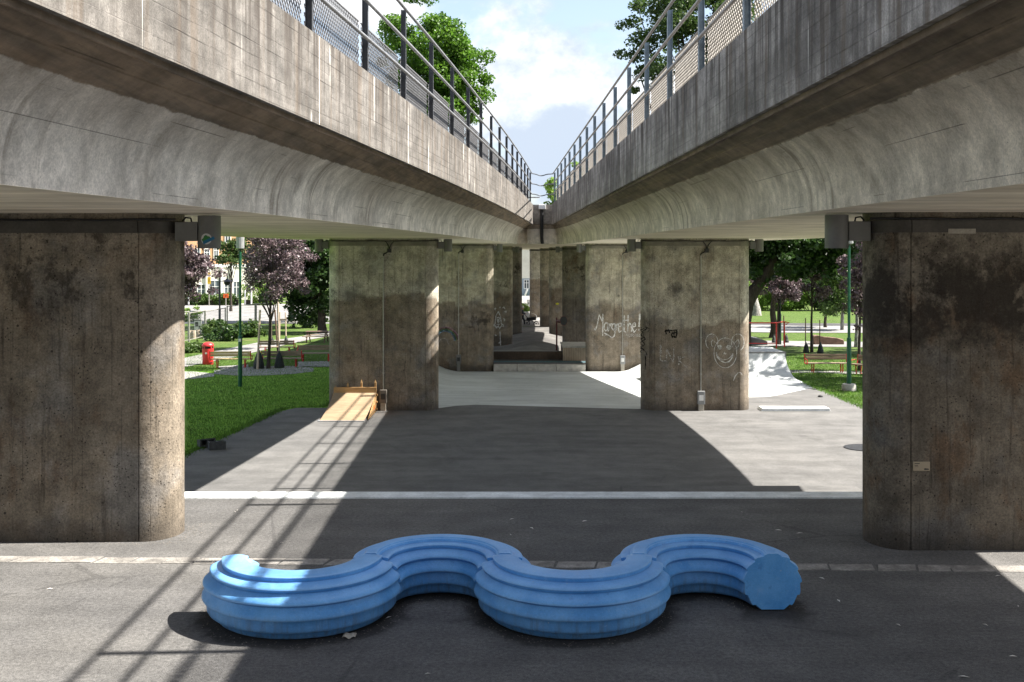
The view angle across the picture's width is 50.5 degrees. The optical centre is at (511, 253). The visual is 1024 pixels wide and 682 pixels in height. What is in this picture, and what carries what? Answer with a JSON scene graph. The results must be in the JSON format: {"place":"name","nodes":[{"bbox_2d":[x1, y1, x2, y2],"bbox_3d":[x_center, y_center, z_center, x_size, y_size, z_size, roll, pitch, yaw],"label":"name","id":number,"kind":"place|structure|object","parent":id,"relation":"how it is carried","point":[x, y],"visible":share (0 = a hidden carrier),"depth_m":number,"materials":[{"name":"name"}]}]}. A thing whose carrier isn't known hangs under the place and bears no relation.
{"place":"outdoors","nodes":[
{"label":"outdoors","id":0,"kind":"place"},
{"bbox_2d":[185,367,328,452],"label":"lawn","id":1,"kind":"structure","parent":0,"point":[242,396],"depth_m":38.41,"materials":[{"name":"plant"}]},
{"bbox_2d":[185,371,213,378],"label":"gravel","id":2,"kind":"structure","parent":1,"relation":"on","point":[200,375],"depth_m":49.02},
{"bbox_2d":[209,351,252,367],"bbox_3d":[-13.744,5.196,53.146,2.008,0.888,0.544,0,0,-4],"label":"park bench","id":3,"kind":"object","parent":1,"relation":"on","point":[227,353],"visible":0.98,"depth_m":52.95,"materials":[{"name":"brown wood"}]},
{"bbox_2d":[236,237,243,386],"bbox_3d":[-10.787,2.235,43.100,0.400,6.320,0.400,0,0,0],"label":"lamp post","id":4,"kind":"object","parent":1,"relation":"on","point":[239,243],"visible":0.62,"depth_m":43.03,"materials":[{"name":"metal"}]},
{"bbox_2d":[241,237,311,368],"bbox_3d":[-11.569,1.840,52.661,3.493,7.933,3.425,0,0,0],"label":"copper maple","id":5,"kind":"object","parent":1,"relation":"on","point":[263,265],"visible":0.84,"depth_m":52.48,"materials":[{"name":"purple plant"}]},
{"bbox_2d":[185,332,328,366],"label":"path","id":6,"kind":"structure","parent":0,"point":[252,348],"depth_m":66.52,"materials":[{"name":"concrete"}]},
{"bbox_2d":[0,499,1023,681],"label":"pavement","id":7,"kind":"structure","parent":0,"point":[153,630],"depth_m":10.38,"materials":[{"name":"asphalt"}]},
{"bbox_2d":[202,534,801,638],"bbox_3d":[-0.069,3.152,10.451,5.745,0.552,1.890,0,0,0],"label":"sculpture bench","id":8,"kind":"object","parent":7,"relation":"on","point":[633,587],"visible":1,"depth_m":9.93,"materials":[{"name":"blue paint"}]},
{"bbox_2d":[0,556,1023,571],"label":"stone sett row","id":9,"kind":"object","parent":7,"relation":"on","point":[560,564],"visible":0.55,"depth_m":12.03,"materials":[{"name":"stone"}]},
{"bbox_2d":[6,503,1023,678],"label":"grit","id":10,"kind":"object","parent":7,"relation":"on","point":[477,602],"visible":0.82,"depth_m":10.67,"materials":[{"name":"gravel"}]},
{"bbox_2d":[48,509,1018,676],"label":"dry leaves","id":11,"kind":"object","parent":7,"relation":"on","point":[586,520],"depth_m":9.73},
{"bbox_2d":[551,0,1023,549],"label":"viaduct","id":12,"kind":"object","parent":7,"relation":"on","point":[899,124],"visible":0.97,"depth_m":12.58,"materials":[{"name":"concrete"}]},
{"bbox_2d":[627,239,640,251],"bbox_3d":[3.930,-0.261,34.900,0.454,0.398,0.274,0,0,0],"label":"pier lamp","id":13,"kind":"object","parent":12,"relation":"attached to","point":[633,245],"visible":1,"depth_m":34.79,"materials":[{"name":"grey metal"}]},
{"bbox_2d":[553,0,775,201],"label":"railing","id":14,"kind":"object","parent":12,"relation":"on","point":[607,142],"visible":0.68,"depth_m":18.85,"materials":[{"name":"grey metal"}]},
{"bbox_2d":[685,240,725,410],"bbox_3d":[6.161,2.360,34.523,1.301,5.564,0.154,0,0,0],"label":"cable conduit","id":15,"kind":"object","parent":12,"relation":"attached to","point":[700,398],"visible":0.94,"depth_m":34.55,"materials":[{"name":"metal"}]},
{"bbox_2d":[749,239,762,251],"bbox_3d":[7.850,-0.261,34.900,0.454,0.398,0.274,0,0,0],"label":"pier lamp","id":16,"kind":"object","parent":12,"relation":"attached to","point":[757,245],"visible":1,"depth_m":34.79,"materials":[{"name":"grey metal"}]},
{"bbox_2d":[825,214,870,247],"bbox_3d":[3.969,-0.261,12.880,0.512,0.398,0.274,0,0,0],"label":"pier lamp","id":17,"kind":"object","parent":12,"relation":"attached to","point":[841,230],"visible":1,"depth_m":12.79,"materials":[{"name":"grey metal"}]},
{"bbox_2d":[913,462,929,470],"bbox_3d":[4.741,2.462,12.574,0.194,0.105,0.015,0,0,0],"label":"plaque","id":18,"kind":"object","parent":12,"relation":"attached to","point":[921,466],"visible":1,"depth_m":12.57,"materials":[{"name":"metal"}]},
{"bbox_2d":[948,229,975,233],"bbox_3d":[5.199,-0.258,12.549,0.316,0.057,0.008,0,0,0],"label":"torn sticker","id":19,"kind":"object","parent":12,"relation":"attached to","point":[961,231],"visible":1,"depth_m":12.54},
{"bbox_2d":[185,387,861,491],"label":"skate floor","id":20,"kind":"structure","parent":0,"point":[483,448],"depth_m":27.56,"materials":[{"name":"concrete"}]},
{"bbox_2d":[208,440,225,449],"bbox_3d":[-7.533,4.895,27.730,0.420,0.200,0.200,0,0,-25],"label":"cinder block","id":21,"kind":"object","parent":20,"relation":"on","point":[217,445],"depth_m":27.65,"materials":[{"name":"concrete"}]},
{"bbox_2d":[318,379,377,420],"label":"wooden ramp","id":22,"kind":"structure","parent":20,"relation":"on","point":[347,403],"depth_m":33.66,"materials":[{"name":"brown wood"}]},
{"bbox_2d":[620,486,861,491],"bbox_3d":[4.340,4.750,19.400,4.520,0.580,3.000,0,0,0],"label":"skate ledge","id":23,"kind":"object","parent":20,"relation":"on","point":[739,489],"visible":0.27,"depth_m":20.61,"materials":[{"name":"concrete"}]},
{"bbox_2d":[757,406,829,410],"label":"white curb","id":24,"kind":"structure","parent":20,"relation":"on","point":[792,408],"depth_m":34.42,"materials":[{"name":"paint"}]},
{"bbox_2d":[844,444,861,450],"bbox_3d":[9.050,4.986,27.933,1.000,0.020,1.000,0,0,0],"label":"manhole cover","id":25,"kind":"object","parent":20,"relation":"on","point":[857,447],"visible":0.45,"depth_m":27.93,"materials":[{"name":"grey metal"}]},
{"bbox_2d":[185,280,861,403],"bbox_3d":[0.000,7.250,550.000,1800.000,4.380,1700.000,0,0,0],"label":"ground","id":26,"kind":"structure","parent":0,"point":[796,316],"depth_m":75.84,"materials":[{"name":"green plant"}]},
{"bbox_2d":[185,339,202,352],"bbox_3d":[-18.764,5.574,63.852,1.927,0.952,2.313,0,0,-38],"label":"shrub","id":27,"kind":"object","parent":26,"relation":"on","point":[194,347],"visible":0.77,"depth_m":63.36,"materials":[{"name":"green plant"}]},
{"bbox_2d":[185,305,202,321],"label":"shrub","id":28,"kind":"object","parent":26,"relation":"on","point":[192,315],"visible":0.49,"depth_m":100.89,"materials":[{"name":"green plant"}]},
{"bbox_2d":[185,292,208,304],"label":"hedge","id":29,"kind":"object","parent":26,"relation":"on","point":[203,300],"visible":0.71,"depth_m":134.50,"materials":[{"name":"green plant"}]},
{"bbox_2d":[189,310,205,341],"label":"construction fence","id":30,"kind":"object","parent":26,"relation":"on","point":[203,320],"visible":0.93,"depth_m":75.06,"materials":[{"name":"metal"}]},
{"bbox_2d":[185,241,227,304],"bbox_3d":[-18.782,2.051,63.871,4.166,7.911,3.314,0,0,0],"label":"copper maple","id":31,"kind":"object","parent":26,"relation":"on","point":[195,261],"visible":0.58,"depth_m":63.58,"materials":[{"name":"purple plant"}]},
{"bbox_2d":[202,342,213,364],"bbox_3d":[-15.440,5.071,55.184,0.640,1.150,0.629,0,0,0],"label":"litter bin","id":32,"kind":"object","parent":26,"relation":"on","point":[207,347],"visible":0.94,"depth_m":54.96,"materials":[{"name":"metal"}]},
{"bbox_2d":[200,318,227,336],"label":"shrub","id":33,"kind":"object","parent":26,"relation":"on","point":[208,327],"visible":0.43,"depth_m":77.38,"materials":[{"name":"green plant"}]},
{"bbox_2d":[205,307,225,323],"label":"construction fence","id":34,"kind":"object","parent":26,"relation":"on","point":[215,314],"visible":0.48,"depth_m":81.80,"materials":[{"name":"metal"}]},
{"bbox_2d":[185,236,257,299],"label":"apartment building","id":35,"kind":"structure","parent":26,"relation":"on","point":[203,284],"depth_m":150.29,"materials":[{"name":"paint"}]},
{"bbox_2d":[210,280,220,296],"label":"window","id":36,"kind":"structure","parent":35,"relation":"in","point":[214,283],"depth_m":150.08,"materials":[{"name":"white glass"}]},
{"bbox_2d":[206,292,241,304],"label":"hedge","id":37,"kind":"object","parent":26,"relation":"on","point":[214,299],"visible":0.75,"depth_m":134.60,"materials":[{"name":"green plant"}]},
{"bbox_2d":[219,272,233,318],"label":"street lamp","id":38,"kind":"object","parent":26,"relation":"on","point":[226,281],"visible":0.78,"depth_m":92.56,"materials":[{"name":"black metal"}]},
{"bbox_2d":[203,319,252,341],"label":"shrub","id":39,"kind":"object","parent":26,"relation":"on","point":[228,333],"visible":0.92,"depth_m":74.01,"materials":[{"name":"green plant"}]},
{"bbox_2d":[212,238,250,310],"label":"lime tree","id":40,"kind":"object","parent":26,"relation":"on","point":[224,257],"visible":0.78,"depth_m":119.35,"materials":[{"name":"green plant"}]},
{"bbox_2d":[219,365,247,370],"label":"gravel","id":41,"kind":"structure","parent":26,"relation":"on","point":[230,367],"depth_m":52.56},
{"bbox_2d":[226,303,255,325],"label":"construction fence","id":42,"kind":"object","parent":26,"relation":"on","point":[254,304],"visible":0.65,"depth_m":89.45,"materials":[{"name":"metal"}]},
{"bbox_2d":[232,318,267,337],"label":"shrub","id":43,"kind":"object","parent":26,"relation":"on","point":[254,326],"visible":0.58,"depth_m":78.16,"materials":[{"name":"green plant"}]},
{"bbox_2d":[241,284,273,304],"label":"hedge","id":44,"kind":"object","parent":26,"relation":"on","point":[254,296],"visible":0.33,"depth_m":134.76,"materials":[{"name":"green plant"}]},
{"bbox_2d":[214,366,312,375],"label":"gravel","id":45,"kind":"structure","parent":26,"relation":"on","point":[271,371],"depth_m":50.86,"materials":[{"name":"gravel"}]},
{"bbox_2d":[256,310,260,369],"bbox_3d":[-12.147,4.202,52.074,0.237,2.993,0.110,0,0,0],"label":"tree stake","id":46,"kind":"object","parent":45,"relation":"on","point":[258,343],"visible":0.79,"depth_m":52.03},
{"bbox_2d":[253,350,263,368],"bbox_3d":[-12.286,5.136,52.715,0.533,0.934,0.531,0,0,15],"label":"watering bag","id":47,"kind":"object","parent":45,"relation":"on","point":[261,364],"visible":0.84,"depth_m":52.56,"materials":[{"name":"plastic"}]},
{"bbox_2d":[274,351,283,367],"bbox_3d":[-11.366,5.184,53.048,0.483,0.849,0.484,0,0,42],"label":"watering bag","id":48,"kind":"object","parent":45,"relation":"on","point":[279,362],"visible":1,"depth_m":52.90,"materials":[{"name":"black plastic"}]},
{"bbox_2d":[0,0,532,541],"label":"viaduct","id":49,"kind":"object","parent":26,"relation":"on","point":[132,132],"visible":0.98,"depth_m":12.95,"materials":[{"name":"concrete"}]},
{"bbox_2d":[175,215,220,247],"bbox_3d":[-3.792,-0.261,13.149,0.527,0.398,0.277,0,0,0],"label":"pier lamp","id":50,"kind":"object","parent":49,"relation":"attached to","point":[204,231],"visible":1,"depth_m":13.06,"materials":[{"name":"grey metal"}]},
{"bbox_2d":[315,239,328,251],"bbox_3d":[-6.110,-0.261,34.900,0.454,0.398,0.274,0,0,0],"label":"pier lamp","id":51,"kind":"object","parent":49,"relation":"attached to","point":[320,245],"visible":1,"depth_m":34.80,"materials":[{"name":"grey metal"}]},
{"bbox_2d":[368,240,408,410],"bbox_3d":[-3.943,2.360,34.523,1.301,5.564,0.154,0,0,0],"label":"cable conduit","id":52,"kind":"object","parent":49,"relation":"attached to","point":[383,397],"visible":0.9,"depth_m":34.54,"materials":[{"name":"metal"}]},
{"bbox_2d":[270,0,531,201],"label":"railing","id":53,"kind":"object","parent":49,"relation":"on","point":[464,131],"visible":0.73,"depth_m":18.30,"materials":[{"name":"metal"}]},
{"bbox_2d":[438,239,451,251],"bbox_3d":[-2.150,-0.261,34.900,0.454,0.398,0.274,0,0,0],"label":"pier lamp","id":54,"kind":"object","parent":49,"relation":"attached to","point":[446,245],"visible":1,"depth_m":34.80,"materials":[{"name":"grey metal"}]},
{"bbox_2d":[260,340,295,350],"bbox_3d":[-13.318,5.343,61.610,2.008,0.888,0.544,0,0,-2],"label":"park bench","id":55,"kind":"object","parent":26,"relation":"on","point":[282,342],"visible":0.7,"depth_m":61.40,"materials":[{"name":"brown wood"}]},
{"bbox_2d":[256,301,299,325],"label":"construction fence","id":56,"kind":"object","parent":26,"relation":"on","point":[259,306],"visible":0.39,"depth_m":92.21,"materials":[{"name":"metal"}]},
{"bbox_2d":[277,302,279,350],"bbox_3d":[-12.996,4.267,60.492,0.157,3.144,0.090,0,0,0],"label":"tree stake","id":57,"kind":"object","parent":26,"relation":"on","point":[278,327],"visible":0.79,"depth_m":60.46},
{"bbox_2d":[242,237,315,320],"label":"linden tree","id":58,"kind":"object","parent":26,"relation":"on","point":[243,265],"depth_m":99.39,"materials":[{"name":"green plant"}]},
{"bbox_2d":[261,350,302,366],"bbox_3d":[-11.320,5.202,53.496,2.008,0.888,0.544,0,0,-3],"label":"park bench","id":59,"kind":"object","parent":26,"relation":"on","point":[288,353],"visible":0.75,"depth_m":53.30,"materials":[{"name":"brown wood"}]},
{"bbox_2d":[253,242,318,327],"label":"copper maple","id":60,"kind":"object","parent":26,"relation":"on","point":[306,255],"visible":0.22,"depth_m":66.14,"materials":[{"name":"purple plant"}]},
{"bbox_2d":[258,240,328,332],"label":"linden tree","id":61,"kind":"object","parent":26,"relation":"on","point":[317,271],"visible":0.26,"depth_m":82.77,"materials":[{"name":"green plant"}]},
{"bbox_2d":[286,309,317,327],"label":"shrub","id":62,"kind":"object","parent":26,"relation":"on","point":[315,323],"visible":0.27,"depth_m":91.23,"materials":[{"name":"green plant"}]},
{"bbox_2d":[296,345,328,360],"bbox_3d":[-10.284,5.254,56.976,2.008,0.888,0.544,0,0,-2],"label":"park bench","id":63,"kind":"object","parent":26,"relation":"on","point":[303,353],"visible":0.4,"depth_m":57.14,"materials":[{"name":"brown wood"}]},
{"bbox_2d":[298,361,328,366],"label":"gravel","id":64,"kind":"structure","parent":26,"relation":"on","point":[313,363],"depth_m":54.92,"materials":[{"name":"gravel"}]},
{"bbox_2d":[302,331,328,342],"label":"picnic table","id":65,"kind":"object","parent":26,"relation":"on","point":[326,334],"visible":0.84,"depth_m":72.50,"materials":[{"name":"brown wood"}]},
{"bbox_2d":[376,0,496,129],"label":"maple tree","id":66,"kind":"object","parent":26,"relation":"on","point":[456,47],"visible":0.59,"depth_m":89.90,"materials":[{"name":"green plant"}]},
{"bbox_2d":[185,353,861,459],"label":"grass","id":67,"kind":"structure","parent":26,"relation":"on","point":[828,390],"depth_m":41.14,"materials":[{"name":"plant"}]},
{"bbox_2d":[197,438,215,446],"bbox_3d":[-7.893,4.883,28.053,0.420,0.200,0.200,0,-10,-38],"label":"cinder block","id":68,"kind":"object","parent":67,"relation":"on","point":[200,442],"depth_m":27.98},
{"bbox_2d":[522,250,529,295],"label":"office building","id":69,"kind":"structure","parent":26,"relation":"on","point":[525,272],"depth_m":164.90,"materials":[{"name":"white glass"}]},
{"bbox_2d":[494,351,561,358],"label":"wall","id":70,"kind":"structure","parent":26,"relation":"on","point":[527,354],"depth_m":55.30,"materials":[{"name":"grey concrete"}]},
{"bbox_2d":[439,205,640,371],"bbox_3d":[1.104,2.665,96.195,16.123,10.350,87.610,0,0,0],"label":"viaduct","id":71,"kind":"object","parent":26,"relation":"on","point":[581,292],"visible":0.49,"depth_m":52.45,"materials":[{"name":"concrete"}]},
{"bbox_2d":[456,245,466,370],"bbox_3d":[-2.428,2.671,52.373,1.301,6.187,0.154,0,0,0],"label":"cable conduit","id":72,"kind":"object","parent":71,"relation":"attached to","point":[458,359],"visible":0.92,"depth_m":52.40,"materials":[{"name":"metal"}]},
{"bbox_2d":[494,364,585,371],"bbox_3d":[1.335,5.707,52.655,4.450,0.665,0.410,0,0,0],"label":"granite step","id":73,"kind":"object","parent":71,"relation":"attached to","point":[539,367],"visible":0.61,"depth_m":52.45,"materials":[{"name":"stone"}]},
{"bbox_2d":[539,205,545,243],"bbox_3d":[1.540,-1.491,55.450,0.360,1.998,0.300,0,0,0],"label":"downpipe","id":74,"kind":"object","parent":71,"relation":"attached to","point":[541,207],"visible":1,"depth_m":55.42,"materials":[{"name":"black metal"}]},
{"bbox_2d":[620,245,627,370],"bbox_3d":[5.485,2.701,52.373,1.301,6.247,0.154,0,0,0],"label":"cable conduit","id":75,"kind":"object","parent":71,"relation":"attached to","point":[622,359],"visible":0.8,"depth_m":52.40,"materials":[{"name":"metal"}]},
{"bbox_2d":[543,177,556,204],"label":"birch tree","id":76,"kind":"object","parent":26,"relation":"on","point":[548,188],"visible":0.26,"depth_m":149.05,"materials":[{"name":"green plant"}]},
{"bbox_2d":[612,0,763,108],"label":"oak tree","id":77,"kind":"object","parent":26,"relation":"on","point":[686,29],"visible":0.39,"depth_m":69.40,"materials":[{"name":"green plant"}]},
{"bbox_2d":[749,270,761,315],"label":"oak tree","id":78,"kind":"object","parent":26,"relation":"on","point":[756,309],"visible":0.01,"depth_m":111.48,"materials":[{"name":"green plant"}]},
{"bbox_2d":[751,336,767,344],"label":"skate box","id":79,"kind":"object","parent":26,"relation":"on","point":[755,340],"visible":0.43,"depth_m":69.76,"materials":[{"name":"concrete"}]},
{"bbox_2d":[749,281,771,310],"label":"shrub","id":80,"kind":"object","parent":26,"relation":"on","point":[764,300],"visible":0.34,"depth_m":121.47,"materials":[{"name":"green plant"}]},
{"bbox_2d":[749,276,803,343],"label":"copper maple","id":81,"kind":"object","parent":26,"relation":"on","point":[792,292],"visible":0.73,"depth_m":70.20,"materials":[{"name":"purple plant"}]},
{"bbox_2d":[749,254,810,337],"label":"linden tree","id":82,"kind":"object","parent":26,"relation":"on","point":[772,318],"visible":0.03,"depth_m":77.82,"materials":[{"name":"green plant"}]},
{"bbox_2d":[766,294,809,310],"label":"shrub","id":83,"kind":"object","parent":26,"relation":"on","point":[788,305],"visible":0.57,"depth_m":121.21,"materials":[{"name":"green plant"}]},
{"bbox_2d":[749,238,861,346],"bbox_3d":[16.039,1.268,60.955,9.764,9.390,6.477,0,0,0],"label":"maple tree","id":84,"kind":"object","parent":26,"relation":"on","point":[796,259],"visible":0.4,"depth_m":59.98,"materials":[{"name":"green plant"}]},
{"bbox_2d":[753,341,861,346],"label":"pavement strip","id":85,"kind":"object","parent":26,"relation":"on","point":[796,343],"visible":0.11,"depth_m":70.25,"materials":[{"name":"concrete"}]},
{"bbox_2d":[779,285,780,343],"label":"lamp post","id":86,"kind":"object","parent":85,"relation":"on","point":[780,316],"visible":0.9,"depth_m":70.30,"materials":[{"name":"metal"}]},
{"bbox_2d":[753,323,861,325],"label":"pavement strip","id":87,"kind":"object","parent":26,"relation":"on","point":[851,324],"visible":0.14,"depth_m":96.26,"materials":[{"name":"concrete"}]},
{"bbox_2d":[798,284,818,310],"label":"shrub","id":88,"kind":"object","parent":26,"relation":"on","point":[806,297],"visible":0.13,"depth_m":121.35,"materials":[{"name":"green plant"}]},
{"bbox_2d":[799,263,833,351],"bbox_3d":[17.611,2.562,63.753,2.756,6.872,2.348,0,0,25],"label":"copper maple","id":89,"kind":"object","parent":26,"relation":"on","point":[821,292],"visible":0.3,"depth_m":63.72,"materials":[{"name":"purple plant"}]},
{"bbox_2d":[790,370,861,373],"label":"gravel","id":90,"kind":"structure","parent":26,"relation":"on","point":[822,371],"depth_m":50.86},
{"bbox_2d":[804,354,846,372],"bbox_3d":[14.607,5.109,50.375,2.008,0.888,0.544,0,0,0],"label":"park bench","id":91,"kind":"object","parent":90,"relation":"on","point":[814,363],"visible":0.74,"depth_m":50.55,"materials":[{"name":"brown wood"}]},
{"bbox_2d":[813,335,843,343],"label":"rock","id":92,"kind":"object","parent":26,"relation":"on","point":[828,340],"visible":0.69,"depth_m":70.36,"materials":[{"name":"stone"}]},
{"bbox_2d":[809,267,861,329],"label":"willow tree","id":93,"kind":"object","parent":26,"relation":"on","point":[831,304],"visible":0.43,"depth_m":87.54,"materials":[{"name":"green plant"}]},
{"bbox_2d":[835,241,861,370],"bbox_3d":[16.479,2.278,51.558,2.116,7.005,2.087,0,0,0],"label":"copper maple","id":94,"kind":"object","parent":26,"relation":"on","point":[856,282],"visible":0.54,"depth_m":51.57,"materials":[{"name":"purple plant"}]},
{"bbox_2d":[842,241,855,390],"bbox_3d":[12.881,2.118,41.514,0.540,6.450,0.540,0,0,0],"label":"lamp post","id":95,"kind":"object","parent":26,"relation":"on","point":[848,386],"visible":0.57,"depth_m":41.46,"materials":[{"name":"metal"}]},
{"bbox_2d":[846,242,859,346],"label":"birch tree","id":96,"kind":"object","parent":26,"relation":"on","point":[856,336],"visible":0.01,"depth_m":67.93,"materials":[{"name":"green plant"}]},
{"bbox_2d":[851,354,861,374],"bbox_3d":[16.130,5.061,48.806,0.544,0.888,2.008,0,0,-30],"label":"park bench","id":97,"kind":"object","parent":26,"relation":"on","point":[857,363],"visible":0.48,"depth_m":49.46,"materials":[{"name":"brown wood"}]},
{"bbox_2d":[185,305,861,332],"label":"road","id":98,"kind":"structure","parent":0,"point":[232,317],"depth_m":105.88,"materials":[{"name":"asphalt"}]},
{"bbox_2d":[273,0,776,204],"label":"sky","id":99,"kind":"structure","parent":0,"point":[554,65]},
{"bbox_2d":[522,296,529,316],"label":"pavement","id":100,"kind":"structure","parent":0,"point":[524,301],"depth_m":144.57,"materials":[{"name":"concrete"}]},
{"bbox_2d":[494,321,561,350],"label":"pump track","id":101,"kind":"structure","parent":0,"point":[532,336],"depth_m":78.92,"materials":[{"name":"concrete"}]},
{"bbox_2d":[556,316,567,350],"bbox_3d":[2.451,4.704,56.164,0.698,2.973,0.479,0,0,38],"label":"horn post","id":102,"kind":"object","parent":101,"relation":"on","point":[562,320],"visible":0.96,"depth_m":56.33,"materials":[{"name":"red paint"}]},
{"bbox_2d":[494,359,584,363],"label":"terrace","id":103,"kind":"structure","parent":0,"point":[534,362],"depth_m":53.70,"materials":[{"name":"concrete"}]},
{"bbox_2d":[494,361,584,361],"bbox_3d":[1.761,5.385,53.971,12.327,0.001,0.704,0,0,1],"label":"painted strip","id":104,"kind":"object","parent":103,"relation":"on","point":[539,361],"visible":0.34,"depth_m":54.15,"materials":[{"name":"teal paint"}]},
{"bbox_2d":[560,342,584,360],"bbox_3d":[3.260,5.024,55.940,1.444,0.727,2.720,0,0,0],"label":"timber box","id":105,"kind":"object","parent":103,"relation":"on","point":[573,351],"visible":0.67,"depth_m":54.60,"materials":[{"name":"wood"}]},
{"bbox_2d":[439,364,811,408],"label":"skate bowl floor","id":106,"kind":"structure","parent":0,"point":[620,389],"depth_m":41.79,"materials":[{"name":"concrete"}]},
{"bbox_2d":[749,347,797,380],"bbox_3d":[8.925,5.048,45.100,4.770,1.984,5.000,0,0,0],"label":"quarter pipe","id":107,"kind":"object","parent":106,"relation":"on","point":[767,363],"visible":0.32,"depth_m":44.32,"materials":[{"name":"concrete"}]},
{"bbox_2d":[749,321,789,348],"bbox_3d":[10.450,3.512,46.711,3.598,1.128,0.704,0,0,-14],"label":"safety rail","id":108,"kind":"object","parent":107,"relation":"on","point":[776,330],"visible":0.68,"depth_m":46.58,"materials":[{"name":"metal"}]},
{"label":"ramp transition","id":109,"kind":"structure","parent":0,"visible":0},
{"bbox_2d":[185,492,861,498],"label":"coping kerb","id":110,"kind":"structure","parent":109,"relation":"on","point":[523,495],"depth_m":15.41,"materials":[{"name":"white paint"}]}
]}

